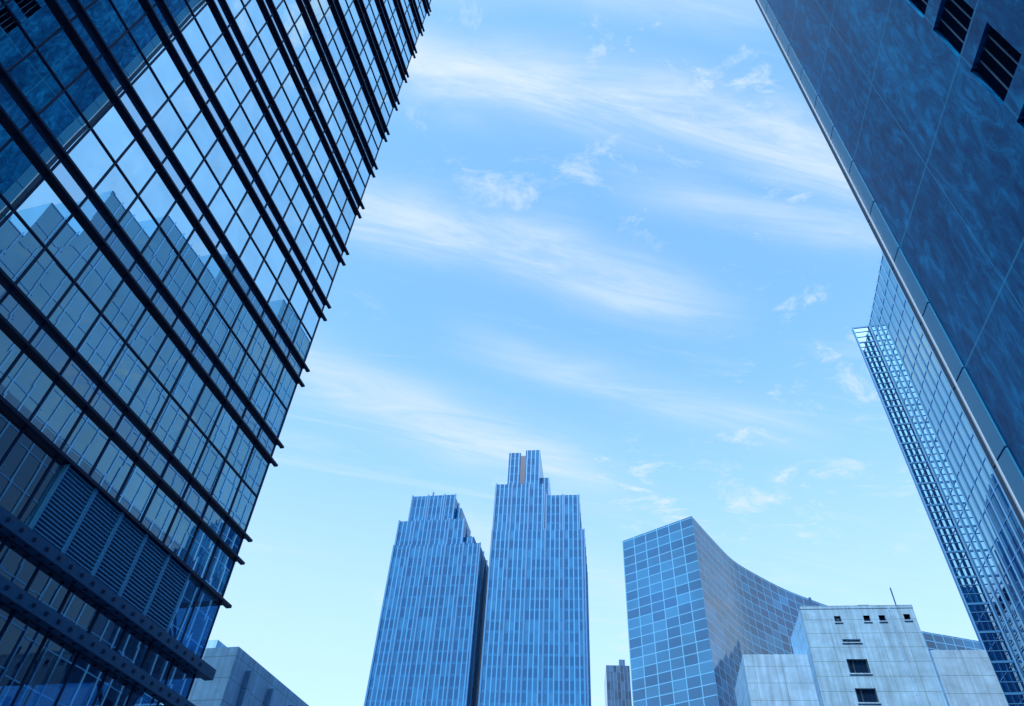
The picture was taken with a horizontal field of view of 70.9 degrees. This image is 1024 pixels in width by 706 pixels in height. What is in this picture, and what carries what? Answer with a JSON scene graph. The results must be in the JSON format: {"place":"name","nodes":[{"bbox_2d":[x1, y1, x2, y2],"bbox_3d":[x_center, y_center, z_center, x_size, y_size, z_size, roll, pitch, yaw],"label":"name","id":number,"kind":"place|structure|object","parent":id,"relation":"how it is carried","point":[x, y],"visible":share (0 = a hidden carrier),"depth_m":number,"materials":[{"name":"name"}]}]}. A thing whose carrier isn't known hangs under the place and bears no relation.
{"place":"outdoors","nodes":[
{"label":"outdoors","id":0,"kind":"place"},
{"bbox_2d":[160,640,308,705],"bbox_3d":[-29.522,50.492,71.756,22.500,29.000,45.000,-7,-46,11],"label":"building","id":1,"kind":"structure","parent":0,"point":[242,677],"depth_m":62.11,"materials":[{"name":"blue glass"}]},
{"bbox_2d":[364,492,488,705],"bbox_3d":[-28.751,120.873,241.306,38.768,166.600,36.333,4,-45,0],"label":"tower","id":2,"kind":"structure","parent":0,"point":[428,644],"depth_m":250.82,"materials":[{"name":"blue glass"}]},
{"bbox_2d":[478,450,590,705],"bbox_3d":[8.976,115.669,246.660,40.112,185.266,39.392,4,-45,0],"label":"tower","id":3,"kind":"structure","parent":0,"point":[536,647],"depth_m":252.48,"materials":[{"name":"blue glass"}]},
{"bbox_2d":[209,0,978,705],"label":"sky","id":4,"kind":"structure","parent":0,"point":[622,243],"materials":[{"name":"blue"}]},
{"bbox_2d":[604,660,631,705],"bbox_3d":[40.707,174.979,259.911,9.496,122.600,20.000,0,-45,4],"label":"building","id":5,"kind":"structure","parent":0,"point":[617,687],"depth_m":287.95,"materials":[{"name":"blue"}]},
{"bbox_2d":[622,516,981,705],"bbox_3d":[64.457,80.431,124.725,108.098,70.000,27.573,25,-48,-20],"label":"curved block","id":6,"kind":"structure","parent":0,"point":[705,612],"depth_m":119.09,"materials":[{"name":"blue glass"}]},
{"bbox_2d":[735,588,1007,705],"bbox_3d":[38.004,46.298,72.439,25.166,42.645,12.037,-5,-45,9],"label":"white block","id":7,"kind":"structure","parent":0,"point":[863,655],"depth_m":77.56,"materials":[{"name":"concrete"}]},
{"bbox_2d":[852,251,1023,705],"bbox_3d":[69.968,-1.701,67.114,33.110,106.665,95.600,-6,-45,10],"label":"skyscraper","id":8,"kind":"structure","parent":0,"point":[976,525],"depth_m":106.41,"materials":[{"name":"blue glass"}]},
{"label":"ground","id":9,"kind":"structure","parent":0,"visible":0},
{"bbox_2d":[0,0,431,705],"bbox_3d":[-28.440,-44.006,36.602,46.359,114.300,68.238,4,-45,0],"label":"window mullions","id":10,"kind":"object","parent":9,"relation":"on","point":[110,554],"visible":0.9,"depth_m":20.44,"materials":[{"name":"black metal"}]},
{"bbox_2d":[0,0,430,705],"bbox_3d":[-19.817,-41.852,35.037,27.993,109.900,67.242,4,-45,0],"label":"glass facade","id":11,"kind":"structure","parent":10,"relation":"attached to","point":[44,210],"depth_m":21.69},
{"bbox_2d":[755,0,1023,529],"bbox_3d":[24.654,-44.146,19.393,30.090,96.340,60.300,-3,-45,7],"label":"stone block","id":12,"kind":"structure","parent":9,"relation":"on","point":[916,107],"depth_m":19.41,"materials":[{"name":"stone"}]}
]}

